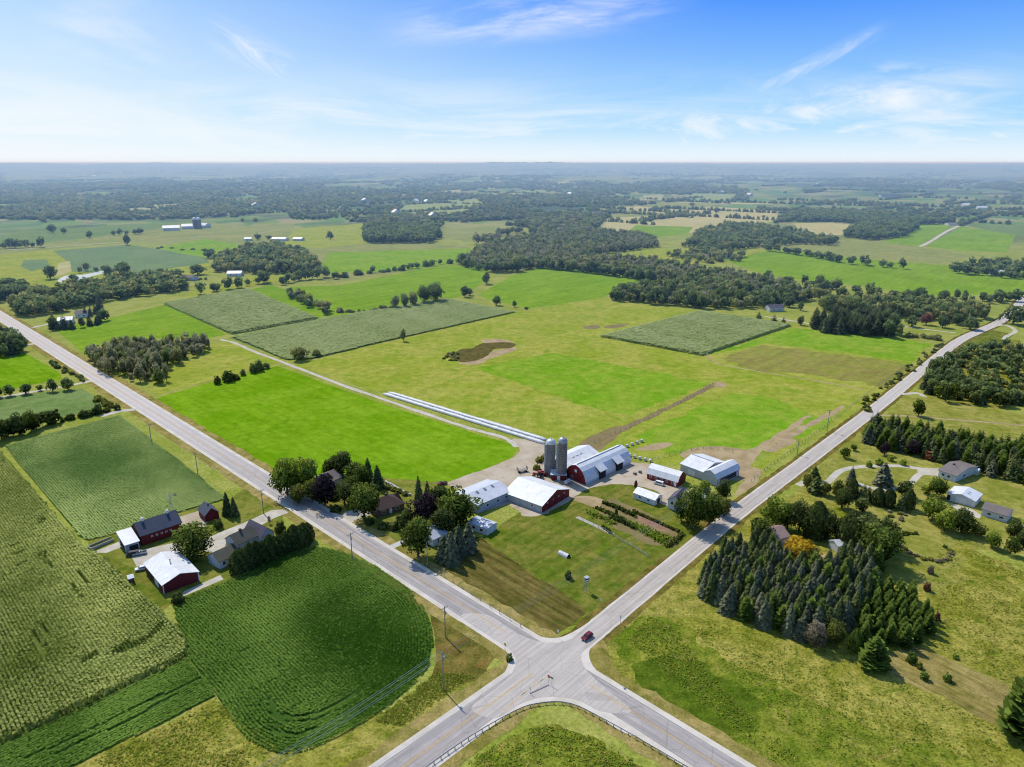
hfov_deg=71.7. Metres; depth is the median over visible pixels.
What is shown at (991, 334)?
lawn
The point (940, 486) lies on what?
deciduous tree
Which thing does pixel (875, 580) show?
pine tree
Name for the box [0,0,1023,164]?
sky
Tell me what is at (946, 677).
shrub
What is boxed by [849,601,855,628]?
spruce tree
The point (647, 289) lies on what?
deciduous tree
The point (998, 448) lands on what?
pine tree
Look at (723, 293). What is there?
deciduous tree
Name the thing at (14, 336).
deciduous tree
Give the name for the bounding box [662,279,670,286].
deciduous tree
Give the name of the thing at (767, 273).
shrub
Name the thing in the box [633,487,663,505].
white shed
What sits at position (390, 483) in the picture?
stone wall
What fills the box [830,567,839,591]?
spruce tree
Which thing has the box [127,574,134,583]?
garden hut
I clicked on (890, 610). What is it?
pine tree
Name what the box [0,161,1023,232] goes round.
forest
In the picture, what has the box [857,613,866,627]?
pine tree
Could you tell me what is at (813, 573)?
spruce tree
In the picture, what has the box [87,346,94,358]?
deciduous tree
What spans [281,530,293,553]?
cedar tree
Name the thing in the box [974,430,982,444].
pine tree
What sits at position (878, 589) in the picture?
pine tree
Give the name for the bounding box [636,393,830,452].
pasture
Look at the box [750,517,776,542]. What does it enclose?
deciduous tree
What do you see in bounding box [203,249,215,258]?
deciduous tree
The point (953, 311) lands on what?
deciduous tree
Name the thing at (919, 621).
pine tree
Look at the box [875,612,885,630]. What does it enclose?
pine tree
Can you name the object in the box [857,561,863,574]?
spruce tree
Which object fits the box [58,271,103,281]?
pond
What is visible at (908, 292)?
deciduous tree
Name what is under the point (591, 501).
bare ground
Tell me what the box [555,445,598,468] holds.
barn wing
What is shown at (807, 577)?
pine tree
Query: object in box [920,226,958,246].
farm track
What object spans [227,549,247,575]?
cedar tree
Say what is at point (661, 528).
garden soil
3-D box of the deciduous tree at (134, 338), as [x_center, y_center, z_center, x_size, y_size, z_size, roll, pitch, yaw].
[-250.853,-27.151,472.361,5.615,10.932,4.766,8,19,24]
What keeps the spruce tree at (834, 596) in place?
on the lawn at (677, 600)
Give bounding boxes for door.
[208,514,214,520]
[576,475,580,482]
[688,469,694,476]
[955,497,965,504]
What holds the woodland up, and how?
on the ground at (564, 716)
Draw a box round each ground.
[0,162,1023,766]
[183,575,222,595]
[459,347,516,364]
[481,339,513,342]
[570,496,602,507]
[578,426,631,450]
[636,443,672,450]
[680,446,749,464]
[708,454,750,480]
[713,381,726,387]
[734,467,761,495]
[742,355,845,372]
[763,437,795,451]
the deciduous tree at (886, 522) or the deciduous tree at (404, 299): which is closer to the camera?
the deciduous tree at (886, 522)
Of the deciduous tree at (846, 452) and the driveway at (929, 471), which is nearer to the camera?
the driveway at (929, 471)
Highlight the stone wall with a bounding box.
[384,480,410,495]
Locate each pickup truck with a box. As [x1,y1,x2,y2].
[132,550,146,555]
[436,481,447,485]
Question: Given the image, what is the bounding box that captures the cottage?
[427,523,447,546]
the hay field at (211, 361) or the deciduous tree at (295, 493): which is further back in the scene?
the hay field at (211, 361)
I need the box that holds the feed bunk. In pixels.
[87,537,113,548]
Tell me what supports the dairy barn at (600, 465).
on the gravel yard at (506, 473)
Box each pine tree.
[735,595,754,621]
[742,572,755,591]
[757,555,766,568]
[767,531,776,543]
[769,589,778,614]
[772,604,788,631]
[786,552,793,564]
[792,573,800,587]
[794,603,800,622]
[801,574,809,585]
[804,596,816,618]
[808,550,820,567]
[809,306,820,324]
[810,314,819,328]
[813,583,824,599]
[813,597,825,614]
[817,318,825,330]
[818,561,832,579]
[828,312,836,331]
[833,314,848,330]
[834,575,849,594]
[840,561,847,579]
[841,308,846,320]
[843,555,853,564]
[845,313,852,324]
[847,320,857,333]
[855,320,863,333]
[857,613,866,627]
[857,635,892,673]
[858,603,871,622]
[859,316,873,335]
[859,614,874,636]
[860,620,871,644]
[861,307,866,315]
[861,422,870,433]
[861,597,869,608]
[862,423,874,436]
[866,305,870,315]
[869,591,883,612]
[870,596,882,617]
[871,567,882,590]
[871,607,881,624]
[871,620,882,638]
[872,318,882,334]
[872,576,878,588]
[872,586,881,601]
[873,311,884,330]
[873,544,885,573]
[875,433,885,447]
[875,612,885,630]
[876,628,887,646]
[881,426,891,441]
[881,575,894,593]
[881,580,891,598]
[882,589,890,604]
[883,590,894,610]
[884,599,896,616]
[884,602,894,621]
[884,618,895,632]
[885,621,897,644]
[886,612,898,630]
[887,412,894,425]
[887,432,898,451]
[893,577,902,591]
[894,581,907,601]
[895,592,907,612]
[897,599,908,618]
[897,608,908,622]
[897,616,908,629]
[897,621,907,639]
[898,623,915,648]
[901,416,910,432]
[902,428,912,440]
[904,439,914,454]
[906,579,917,598]
[906,583,917,599]
[907,592,918,609]
[907,598,918,612]
[908,603,917,621]
[909,609,921,628]
[912,615,924,635]
[913,624,923,644]
[916,420,924,428]
[919,434,927,452]
[920,597,930,618]
[922,605,935,621]
[923,612,936,634]
[933,419,945,434]
[933,427,941,435]
[933,436,943,450]
[943,433,950,444]
[945,440,956,461]
[957,428,966,442]
[959,446,972,462]
[965,427,971,442]
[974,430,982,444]
[984,439,993,456]
[994,443,1002,457]
[994,673,1023,740]
[996,449,1007,462]
[996,453,1007,474]
[1001,443,1007,455]
[1002,442,1010,456]
[1007,440,1016,453]
[1016,440,1023,451]
[1017,446,1023,462]
[1018,433,1023,442]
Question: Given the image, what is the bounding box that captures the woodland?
[0,206,1023,429]
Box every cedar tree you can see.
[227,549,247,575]
[233,547,254,572]
[244,542,259,570]
[252,540,265,567]
[259,540,270,563]
[263,534,279,560]
[271,536,282,554]
[277,535,289,557]
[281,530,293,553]
[286,524,302,550]
[291,525,309,550]
[299,522,312,546]
[304,522,314,542]
[803,500,830,541]
[833,510,863,547]
[844,478,858,498]
[847,628,863,653]
[871,487,885,506]
[882,488,896,509]
[904,488,916,510]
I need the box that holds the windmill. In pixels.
[167,493,175,509]
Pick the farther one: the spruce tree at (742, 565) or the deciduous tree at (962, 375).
the deciduous tree at (962, 375)
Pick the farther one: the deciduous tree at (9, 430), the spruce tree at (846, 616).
the deciduous tree at (9, 430)
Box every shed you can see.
[116,527,139,552]
[143,551,199,593]
[197,501,218,521]
[226,271,243,275]
[292,237,304,240]
[456,479,508,512]
[469,516,496,535]
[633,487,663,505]
[828,539,846,551]
[944,222,956,224]
[973,468,980,474]
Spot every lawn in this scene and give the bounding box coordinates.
[88,490,283,609]
[98,553,170,610]
[304,474,474,558]
[426,495,708,625]
[433,537,585,633]
[491,505,657,609]
[578,484,697,562]
[606,491,1023,766]
[797,430,1023,552]
[883,531,962,596]
[964,330,1011,344]
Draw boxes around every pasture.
[296,298,927,474]
[476,353,710,414]
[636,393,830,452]
[713,328,931,361]
[722,345,913,386]
[739,372,869,418]
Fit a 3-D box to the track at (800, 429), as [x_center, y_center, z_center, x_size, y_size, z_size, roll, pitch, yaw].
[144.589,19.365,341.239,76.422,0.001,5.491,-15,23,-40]
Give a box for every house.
[57,316,74,323]
[74,310,88,317]
[182,274,197,280]
[272,237,288,240]
[314,469,342,486]
[372,493,405,517]
[550,469,566,480]
[667,488,705,510]
[764,304,784,311]
[765,525,789,544]
[938,461,977,481]
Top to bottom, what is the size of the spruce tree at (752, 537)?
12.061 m
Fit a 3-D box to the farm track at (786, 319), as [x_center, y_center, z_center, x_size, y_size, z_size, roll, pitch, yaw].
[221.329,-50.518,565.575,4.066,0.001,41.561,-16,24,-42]
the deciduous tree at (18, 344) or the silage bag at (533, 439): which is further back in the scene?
the deciduous tree at (18, 344)
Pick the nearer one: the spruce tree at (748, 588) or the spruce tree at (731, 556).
the spruce tree at (748, 588)
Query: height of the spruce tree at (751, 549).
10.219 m
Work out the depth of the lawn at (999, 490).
270.84 m
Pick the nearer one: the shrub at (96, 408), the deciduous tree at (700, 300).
the shrub at (96, 408)
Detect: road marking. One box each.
[0,312,513,626]
[1,316,506,632]
[2,317,503,631]
[9,325,497,638]
[402,673,531,766]
[404,673,533,766]
[424,680,541,766]
[504,677,545,709]
[580,691,697,766]
[589,685,718,766]
[591,685,721,766]
[598,678,742,766]
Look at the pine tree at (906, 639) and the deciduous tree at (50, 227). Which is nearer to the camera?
the pine tree at (906, 639)
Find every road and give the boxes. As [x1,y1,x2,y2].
[0,313,745,766]
[378,673,511,766]
[461,613,630,717]
[574,295,1023,651]
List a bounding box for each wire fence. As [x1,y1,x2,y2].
[426,563,520,626]
[593,383,712,441]
[751,366,904,480]
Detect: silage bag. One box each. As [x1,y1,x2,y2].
[382,393,545,443]
[388,392,546,440]
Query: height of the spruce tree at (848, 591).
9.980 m
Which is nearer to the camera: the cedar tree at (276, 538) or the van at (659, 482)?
the cedar tree at (276, 538)
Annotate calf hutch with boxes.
[558,550,569,557]
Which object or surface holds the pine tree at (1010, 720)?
on the lawn at (677, 600)
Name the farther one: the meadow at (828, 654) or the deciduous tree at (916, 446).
the deciduous tree at (916, 446)
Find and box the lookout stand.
[583,575,588,592]
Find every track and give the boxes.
[0,380,91,397]
[12,242,117,249]
[99,408,134,416]
[154,229,278,239]
[220,339,518,446]
[594,384,714,440]
[705,354,860,388]
[735,415,810,464]
[764,316,809,323]
[772,406,843,442]
[881,415,1023,425]
[902,392,926,396]
[905,326,955,332]
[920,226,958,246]
[999,324,1017,338]
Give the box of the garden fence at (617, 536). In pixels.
[579,517,648,556]
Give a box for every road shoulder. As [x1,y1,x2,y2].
[0,311,755,766]
[368,673,503,766]
[430,595,645,744]
[590,299,1023,648]
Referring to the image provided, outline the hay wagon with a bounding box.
[517,465,527,472]
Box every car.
[135,565,144,571]
[581,631,593,640]
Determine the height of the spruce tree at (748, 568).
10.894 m
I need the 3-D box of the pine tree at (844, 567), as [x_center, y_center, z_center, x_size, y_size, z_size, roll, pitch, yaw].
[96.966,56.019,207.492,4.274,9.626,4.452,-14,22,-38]
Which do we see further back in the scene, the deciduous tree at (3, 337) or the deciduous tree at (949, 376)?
the deciduous tree at (3, 337)
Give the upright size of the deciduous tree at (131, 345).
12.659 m
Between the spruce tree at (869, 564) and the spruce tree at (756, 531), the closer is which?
the spruce tree at (869, 564)
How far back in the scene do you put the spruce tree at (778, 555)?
213.28 m
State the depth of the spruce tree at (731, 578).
204.42 m
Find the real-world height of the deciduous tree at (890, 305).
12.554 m
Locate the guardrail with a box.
[426,701,687,766]
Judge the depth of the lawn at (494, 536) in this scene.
245.44 m
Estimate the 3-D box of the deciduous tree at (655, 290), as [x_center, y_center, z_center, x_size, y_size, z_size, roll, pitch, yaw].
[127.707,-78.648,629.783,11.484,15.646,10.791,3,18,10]
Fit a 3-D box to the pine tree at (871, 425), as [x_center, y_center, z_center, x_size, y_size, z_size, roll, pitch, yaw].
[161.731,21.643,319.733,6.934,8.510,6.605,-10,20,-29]
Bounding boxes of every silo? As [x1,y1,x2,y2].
[192,217,196,228]
[196,217,201,228]
[544,438,555,475]
[556,436,567,478]
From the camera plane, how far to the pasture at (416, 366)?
435.02 m
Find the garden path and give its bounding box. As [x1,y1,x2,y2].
[576,516,613,534]
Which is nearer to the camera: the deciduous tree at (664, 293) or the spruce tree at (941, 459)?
the spruce tree at (941, 459)
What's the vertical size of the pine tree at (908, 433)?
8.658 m
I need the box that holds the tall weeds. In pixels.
[626,614,1018,766]
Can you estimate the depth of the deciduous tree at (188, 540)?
221.74 m
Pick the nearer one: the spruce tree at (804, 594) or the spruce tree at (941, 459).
the spruce tree at (804, 594)
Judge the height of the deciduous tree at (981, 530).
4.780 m
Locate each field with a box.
[0,223,182,244]
[0,223,291,253]
[0,248,212,286]
[0,353,61,389]
[0,388,105,419]
[0,451,187,742]
[0,657,213,766]
[6,415,223,538]
[21,259,48,270]
[54,245,208,273]
[55,305,225,352]
[56,261,71,275]
[130,203,175,209]
[151,341,276,395]
[156,239,238,256]
[156,366,515,481]
[164,288,317,333]
[173,545,433,752]
[185,270,290,297]
[212,223,293,243]
[230,302,514,359]
[251,285,323,318]
[285,224,367,247]
[292,265,488,316]
[309,241,470,282]
[321,248,470,272]
[400,199,481,213]
[436,189,460,192]
[440,227,528,241]
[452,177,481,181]
[479,267,650,308]
[490,189,545,192]
[599,202,722,217]
[600,202,777,232]
[600,247,763,264]
[600,310,790,355]
[631,225,691,236]
[639,195,663,200]
[684,193,734,200]
[727,249,1023,294]
[775,240,970,263]
[794,222,850,234]
[882,395,1023,443]
[884,224,950,245]
[920,339,1023,408]
[926,226,1014,251]
[964,222,1023,235]
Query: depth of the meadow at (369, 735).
153.02 m
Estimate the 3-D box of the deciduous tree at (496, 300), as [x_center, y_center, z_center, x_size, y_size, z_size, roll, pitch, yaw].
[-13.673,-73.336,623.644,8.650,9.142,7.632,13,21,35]
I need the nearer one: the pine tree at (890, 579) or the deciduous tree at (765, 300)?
the pine tree at (890, 579)
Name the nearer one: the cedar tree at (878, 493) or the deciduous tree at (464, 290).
the cedar tree at (878, 493)
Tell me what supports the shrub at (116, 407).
on the ground at (564, 716)
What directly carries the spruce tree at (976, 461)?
on the lawn at (999, 490)
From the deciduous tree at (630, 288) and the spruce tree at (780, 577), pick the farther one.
the deciduous tree at (630, 288)
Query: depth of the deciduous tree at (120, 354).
437.14 m
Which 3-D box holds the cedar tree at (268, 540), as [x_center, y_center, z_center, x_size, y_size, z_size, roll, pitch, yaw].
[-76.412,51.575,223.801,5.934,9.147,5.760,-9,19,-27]
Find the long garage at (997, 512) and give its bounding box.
[981,501,1013,522]
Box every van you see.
[125,549,138,556]
[653,480,663,485]
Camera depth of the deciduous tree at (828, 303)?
591.84 m
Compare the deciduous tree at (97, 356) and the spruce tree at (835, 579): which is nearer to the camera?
the spruce tree at (835, 579)
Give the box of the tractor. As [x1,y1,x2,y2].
[532,470,542,477]
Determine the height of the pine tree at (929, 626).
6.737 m
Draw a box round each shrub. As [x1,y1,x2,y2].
[78,409,87,418]
[85,410,92,417]
[92,396,101,401]
[93,403,103,414]
[113,403,120,410]
[171,591,184,604]
[213,375,220,384]
[213,519,223,529]
[221,370,234,382]
[233,374,240,379]
[239,369,245,375]
[249,362,256,372]
[255,359,263,371]
[263,363,269,368]
[274,520,285,533]
[311,349,320,357]
[330,504,341,512]
[336,307,343,312]
[340,271,348,277]
[353,269,362,275]
[363,516,374,525]
[377,521,389,529]
[384,484,391,489]
[387,522,397,531]
[394,512,409,530]
[422,259,428,266]
[506,653,512,662]
[533,464,540,470]
[535,456,543,462]
[565,570,572,579]
[684,258,690,264]
[704,257,713,262]
[715,255,723,261]
[762,270,771,275]
[813,274,825,286]
[818,279,833,289]
[862,396,869,401]
[864,407,872,411]
[865,460,872,467]
[875,458,883,465]
[886,454,894,461]
[899,458,906,465]
[905,331,913,337]
[905,651,917,664]
[916,661,922,668]
[920,671,929,681]
[921,450,938,461]
[923,582,931,591]
[927,565,934,574]
[932,334,942,340]
[935,611,940,620]
[942,672,952,682]
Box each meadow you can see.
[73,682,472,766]
[430,615,494,684]
[476,724,640,766]
[610,613,979,766]
[632,656,766,735]
[701,603,845,680]
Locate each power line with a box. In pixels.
[261,651,443,766]
[443,505,687,651]
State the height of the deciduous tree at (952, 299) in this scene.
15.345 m
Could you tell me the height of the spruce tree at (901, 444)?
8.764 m
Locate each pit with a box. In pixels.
[449,342,515,361]
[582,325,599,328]
[604,324,628,327]
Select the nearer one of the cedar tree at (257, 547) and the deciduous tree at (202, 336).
the cedar tree at (257, 547)
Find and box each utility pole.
[347,532,353,558]
[439,651,445,689]
[441,605,447,637]
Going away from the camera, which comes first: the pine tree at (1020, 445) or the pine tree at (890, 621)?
the pine tree at (890, 621)
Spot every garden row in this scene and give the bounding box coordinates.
[586,509,616,524]
[593,506,626,519]
[601,524,611,533]
[602,500,637,517]
[608,514,635,529]
[625,519,665,544]
[632,509,680,531]
[639,523,674,540]
[664,529,684,547]
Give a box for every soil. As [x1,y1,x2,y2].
[300,312,512,359]
[598,498,679,546]
[635,515,669,532]
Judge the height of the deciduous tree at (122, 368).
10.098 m
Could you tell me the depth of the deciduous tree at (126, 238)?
1081.82 m
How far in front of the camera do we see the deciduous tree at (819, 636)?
181.80 m
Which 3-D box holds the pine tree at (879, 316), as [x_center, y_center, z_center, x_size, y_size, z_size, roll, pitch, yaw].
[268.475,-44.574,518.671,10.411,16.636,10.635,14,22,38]
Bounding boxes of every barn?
[131,509,181,545]
[162,225,179,230]
[181,224,193,228]
[201,223,210,227]
[506,476,568,512]
[567,445,630,484]
[646,463,686,486]
[680,454,739,485]
[878,194,900,196]
[976,206,987,209]
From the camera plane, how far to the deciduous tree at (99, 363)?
422.28 m
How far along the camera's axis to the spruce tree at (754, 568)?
207.48 m
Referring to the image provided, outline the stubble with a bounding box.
[887,646,1008,725]
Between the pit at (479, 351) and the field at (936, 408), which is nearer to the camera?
the field at (936, 408)
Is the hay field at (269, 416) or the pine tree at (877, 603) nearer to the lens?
the pine tree at (877, 603)
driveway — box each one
[97,542,121,552]
[132,509,287,565]
[180,511,207,526]
[340,509,371,521]
[390,537,408,547]
[796,464,919,485]
[858,473,922,490]
[917,467,938,475]
[948,502,980,518]
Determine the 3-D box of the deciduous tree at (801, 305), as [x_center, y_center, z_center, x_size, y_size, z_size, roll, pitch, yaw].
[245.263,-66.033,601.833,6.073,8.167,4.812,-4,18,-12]
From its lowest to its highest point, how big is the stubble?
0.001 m
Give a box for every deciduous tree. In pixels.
[0,331,11,347]
[0,419,11,438]
[0,421,6,439]
[2,384,14,395]
[2,418,15,436]
[5,333,22,343]
[7,412,28,431]
[9,338,23,353]
[11,419,31,434]
[12,297,28,313]
[17,332,28,347]
[19,383,31,393]
[21,409,38,431]
[31,287,44,294]
[34,412,43,428]
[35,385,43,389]
[42,265,57,278]
[45,224,56,232]
[45,378,57,391]
[60,377,73,389]
[67,274,78,278]
[75,284,88,294]
[85,230,91,237]
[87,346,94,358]
[88,285,100,297]
[93,349,102,362]
[93,352,101,368]
[96,356,107,372]
[101,358,111,374]
[103,265,113,275]
[104,345,117,361]
[109,336,118,345]
[109,356,117,371]
[113,261,130,272]
[114,346,119,362]
[116,350,123,359]
[119,359,126,374]
[122,234,130,243]
[123,339,129,348]
[125,347,136,358]
[125,359,133,372]
[126,356,135,371]
[129,341,136,348]
[130,335,138,341]
[133,364,142,381]
[134,357,140,369]
[140,358,147,372]
[144,355,150,369]
[148,333,155,346]
[149,349,162,369]
[151,364,159,376]
[151,367,164,383]
[153,339,161,351]
[160,348,169,364]
[161,361,168,380]
[164,336,170,344]
[167,333,174,342]
[170,521,216,561]
[172,347,182,363]
[179,343,185,355]
[189,264,206,274]
[192,337,202,349]
[199,332,206,348]
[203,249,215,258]
[254,233,260,239]
[267,457,300,494]
[288,483,306,503]
[290,346,309,359]
[290,456,317,487]
[300,478,316,501]
[307,473,336,504]
[321,459,333,472]
[326,231,333,239]
[329,455,338,470]
[333,451,351,477]
[334,479,352,504]
[341,462,363,476]
[343,475,359,494]
[347,482,380,519]
[351,464,371,485]
[367,483,379,494]
[390,295,399,306]
[399,515,433,556]
[400,293,408,305]
[400,328,405,340]
[400,507,415,519]
[405,492,437,522]
[408,291,417,303]
[417,284,431,301]
[425,485,446,511]
[427,281,445,299]
[428,506,456,531]
[435,484,483,526]
[460,285,470,295]
[482,272,489,283]
[492,295,500,304]
[508,258,518,271]
[515,257,523,270]
[586,259,594,272]
[621,283,627,291]
[625,285,635,299]
[634,288,640,300]
[642,285,652,292]
[646,290,654,302]
[652,287,661,303]
[660,290,668,302]
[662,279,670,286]
[663,286,670,301]
[668,282,674,290]
[673,493,685,520]
[679,484,709,528]
[682,288,690,296]
[687,290,697,306]
[694,480,711,495]
[695,294,707,308]
[697,277,705,283]
[701,492,723,523]
[705,276,713,283]
[708,283,718,291]
[708,491,722,499]
[714,286,722,294]
[714,478,731,498]
[717,498,731,515]
[720,290,727,297]
[725,274,733,280]
[728,287,735,297]
[733,280,741,288]
[734,289,744,302]
[744,283,753,292]
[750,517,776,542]
[757,295,771,307]
[758,494,792,525]
[759,274,767,281]
[766,278,773,284]
[770,291,777,302]
[779,502,795,529]
[780,286,790,297]
[783,296,796,306]
[783,535,822,560]
[788,498,812,532]
[789,283,795,290]
[797,315,804,324]
[798,301,803,310]
[799,505,817,533]
[802,473,813,487]
[803,546,822,561]
[803,619,827,648]
[821,481,832,495]
[821,508,838,538]
[823,296,834,311]
[825,293,836,302]
[825,618,847,645]
[831,480,844,492]
[831,518,847,540]
[834,298,849,309]
[834,488,853,507]
[836,287,848,297]
[840,447,851,457]
[844,514,884,546]
[847,297,859,311]
[853,312,864,323]
[855,496,871,511]
[855,523,906,560]
[857,513,872,529]
[864,296,876,303]
[866,286,875,293]
[874,295,881,303]
[878,441,889,454]
[881,516,903,545]
[882,295,891,301]
[882,308,891,318]
[882,319,896,337]
[884,299,895,309]
[885,302,894,312]
[888,313,901,326]
[895,480,914,494]
[903,289,915,295]
[904,315,918,326]
[905,438,921,453]
[912,398,925,415]
[913,287,929,297]
[919,313,932,324]
[920,485,932,492]
[921,493,952,520]
[926,295,935,304]
[926,359,937,370]
[928,477,950,495]
[931,509,956,530]
[932,302,944,310]
[933,374,943,385]
[938,290,950,298]
[938,315,949,327]
[939,382,950,390]
[939,385,952,401]
[940,305,950,316]
[945,296,957,304]
[945,372,955,382]
[948,307,958,321]
[951,382,960,397]
[951,506,978,534]
[952,301,963,309]
[952,313,964,324]
[954,289,960,297]
[956,373,965,380]
[959,308,967,318]
[960,316,979,328]
[966,299,975,305]
[972,521,988,535]
[979,291,987,300]
[985,385,994,400]
[986,530,1002,547]
[998,305,1023,323]
[1000,390,1011,405]
[1003,536,1021,554]
[1005,291,1013,300]
[1005,517,1023,536]
[1016,528,1023,550]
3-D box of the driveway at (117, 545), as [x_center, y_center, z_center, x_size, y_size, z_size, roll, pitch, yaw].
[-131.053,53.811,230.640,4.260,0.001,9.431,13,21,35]
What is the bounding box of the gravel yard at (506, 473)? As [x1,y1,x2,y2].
[446,439,691,515]
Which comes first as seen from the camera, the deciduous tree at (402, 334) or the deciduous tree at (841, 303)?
the deciduous tree at (402, 334)
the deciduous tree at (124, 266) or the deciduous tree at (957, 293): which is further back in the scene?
the deciduous tree at (124, 266)
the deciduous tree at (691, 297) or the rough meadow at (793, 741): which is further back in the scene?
the deciduous tree at (691, 297)
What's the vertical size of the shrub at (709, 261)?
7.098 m
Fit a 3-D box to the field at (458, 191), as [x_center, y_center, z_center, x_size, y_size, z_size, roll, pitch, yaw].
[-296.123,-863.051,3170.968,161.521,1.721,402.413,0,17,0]
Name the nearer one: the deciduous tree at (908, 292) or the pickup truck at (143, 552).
the pickup truck at (143, 552)
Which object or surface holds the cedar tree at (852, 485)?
on the lawn at (999, 490)
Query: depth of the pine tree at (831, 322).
523.19 m
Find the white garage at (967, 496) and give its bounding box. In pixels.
[946,486,982,507]
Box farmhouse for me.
[207,519,274,568]
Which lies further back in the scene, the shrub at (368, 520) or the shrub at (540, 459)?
the shrub at (540, 459)
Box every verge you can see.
[0,307,783,766]
[343,659,541,766]
[560,299,1023,643]
[589,639,758,766]
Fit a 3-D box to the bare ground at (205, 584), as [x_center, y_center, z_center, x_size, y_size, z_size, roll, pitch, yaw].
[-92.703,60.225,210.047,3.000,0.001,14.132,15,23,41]
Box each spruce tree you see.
[5,336,18,355]
[94,296,101,313]
[96,293,103,307]
[221,492,230,516]
[229,497,239,517]
[364,458,372,483]
[371,464,384,490]
[413,476,422,506]
[424,481,428,492]
[434,534,446,565]
[442,530,461,567]
[454,524,466,559]
[463,522,478,554]
[696,559,707,585]
[696,575,707,599]
[698,563,710,588]
[702,568,717,604]
[707,552,713,567]
[711,561,718,574]
[712,550,719,563]
[712,559,721,574]
[713,575,726,606]
[716,590,736,616]
[717,545,724,558]
[719,534,727,548]
[720,569,727,580]
[721,554,730,570]
[721,559,728,570]
[724,540,730,554]
[726,579,730,591]
[728,551,735,565]
[728,556,739,571]
[728,573,734,583]
[729,537,734,551]
[729,562,737,576]
[729,583,737,608]
[734,566,741,579]
[734,570,743,592]
[734,580,742,600]
[735,535,741,552]
[736,545,742,554]
[736,591,746,609]
[739,559,744,570]
[740,544,747,559]
[741,565,747,582]
[742,583,750,595]
[743,564,751,574]
[747,528,755,545]
[748,543,754,557]
[748,555,755,568]
[749,580,758,599]
[750,592,764,622]
[751,548,759,559]
[751,560,757,575]
[751,596,755,605]
[752,569,761,589]
[753,524,760,546]
[755,564,763,584]
[755,598,771,631]
[757,531,765,551]
[758,529,767,543]
[761,578,772,591]
[762,576,769,595]
[763,567,766,580]
[764,547,770,564]
[765,537,771,548]
[765,565,772,579]
[769,600,774,628]
[770,540,775,552]
[770,548,777,569]
[770,574,775,586]
[773,562,782,574]
[774,568,785,587]
[775,539,782,552]
[775,548,780,564]
[775,582,780,591]
[777,589,786,608]
[779,550,783,562]
[780,601,795,638]
[782,559,787,572]
[783,546,788,558]
[783,580,792,600]
[784,568,790,582]
[785,560,792,579]
[786,589,796,603]
[791,617,808,643]
[792,557,799,572]
[794,580,800,597]
[794,593,805,616]
[795,589,806,603]
[797,551,803,563]
[797,563,804,581]
[799,581,804,590]
[800,557,809,575]
[802,601,812,625]
[803,578,814,595]
[806,476,822,495]
[806,591,811,600]
[809,568,818,579]
[809,604,827,643]
[810,466,820,480]
[810,559,819,571]
[812,577,817,591]
[813,561,819,576]
[813,593,818,602]
[816,576,823,587]
[817,308,826,329]
[819,556,823,572]
[820,317,829,333]
[820,570,826,584]
[822,551,831,568]
[822,583,829,597]
[823,607,835,640]
[824,580,830,591]
[826,593,833,609]
[830,307,836,331]
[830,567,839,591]
[831,592,837,607]
[832,317,846,334]
[832,552,840,568]
[833,601,841,621]
[834,588,843,602]
[838,542,846,562]
[839,595,843,618]
[841,557,850,573]
[841,599,851,632]
[843,581,854,598]
[843,588,851,600]
[843,595,854,618]
[844,568,850,579]
[845,538,854,553]
[846,317,854,330]
[846,465,856,482]
[846,548,854,559]
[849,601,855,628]
[850,562,858,583]
[852,552,861,565]
[852,590,861,621]
[854,538,862,554]
[854,571,863,586]
[854,581,864,604]
[855,571,865,585]
[856,483,867,499]
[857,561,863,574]
[860,427,871,444]
[860,566,869,578]
[861,552,866,566]
[863,486,871,503]
[863,588,870,609]
[864,541,873,553]
[864,572,873,592]
[865,546,872,563]
[866,559,872,571]
[866,583,872,600]
[867,428,877,445]
[871,463,893,487]
[873,412,880,423]
[875,565,883,586]
[876,424,881,439]
[893,414,901,428]
[893,428,900,449]
[895,493,907,511]
[896,435,906,453]
[913,432,920,453]
[918,426,925,438]
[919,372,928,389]
[920,436,930,457]
[930,426,935,437]
[930,439,934,450]
[936,443,947,463]
[949,440,961,460]
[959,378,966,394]
[959,440,966,457]
[969,451,982,471]
[971,440,977,457]
[978,445,986,461]
[982,451,993,472]
[984,458,997,477]
[993,438,997,449]
[1002,459,1015,481]
[1003,433,1010,443]
[1007,447,1014,461]
[1007,454,1016,468]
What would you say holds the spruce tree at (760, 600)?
on the lawn at (677, 600)
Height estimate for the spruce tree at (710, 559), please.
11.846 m
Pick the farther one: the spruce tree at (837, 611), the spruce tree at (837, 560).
the spruce tree at (837, 560)
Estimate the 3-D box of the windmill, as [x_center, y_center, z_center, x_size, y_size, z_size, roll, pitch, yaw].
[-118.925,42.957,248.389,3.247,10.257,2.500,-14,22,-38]
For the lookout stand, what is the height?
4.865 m
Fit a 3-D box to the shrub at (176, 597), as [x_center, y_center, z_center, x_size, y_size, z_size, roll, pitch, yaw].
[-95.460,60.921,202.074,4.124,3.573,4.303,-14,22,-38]
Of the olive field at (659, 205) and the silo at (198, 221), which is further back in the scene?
the olive field at (659, 205)
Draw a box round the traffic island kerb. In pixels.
[530,684,548,693]
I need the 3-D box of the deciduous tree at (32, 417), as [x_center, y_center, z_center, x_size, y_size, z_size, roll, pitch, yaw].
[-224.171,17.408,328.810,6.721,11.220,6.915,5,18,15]
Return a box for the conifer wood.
[3,228,1023,482]
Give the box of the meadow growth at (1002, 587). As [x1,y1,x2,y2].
[929,547,1023,681]

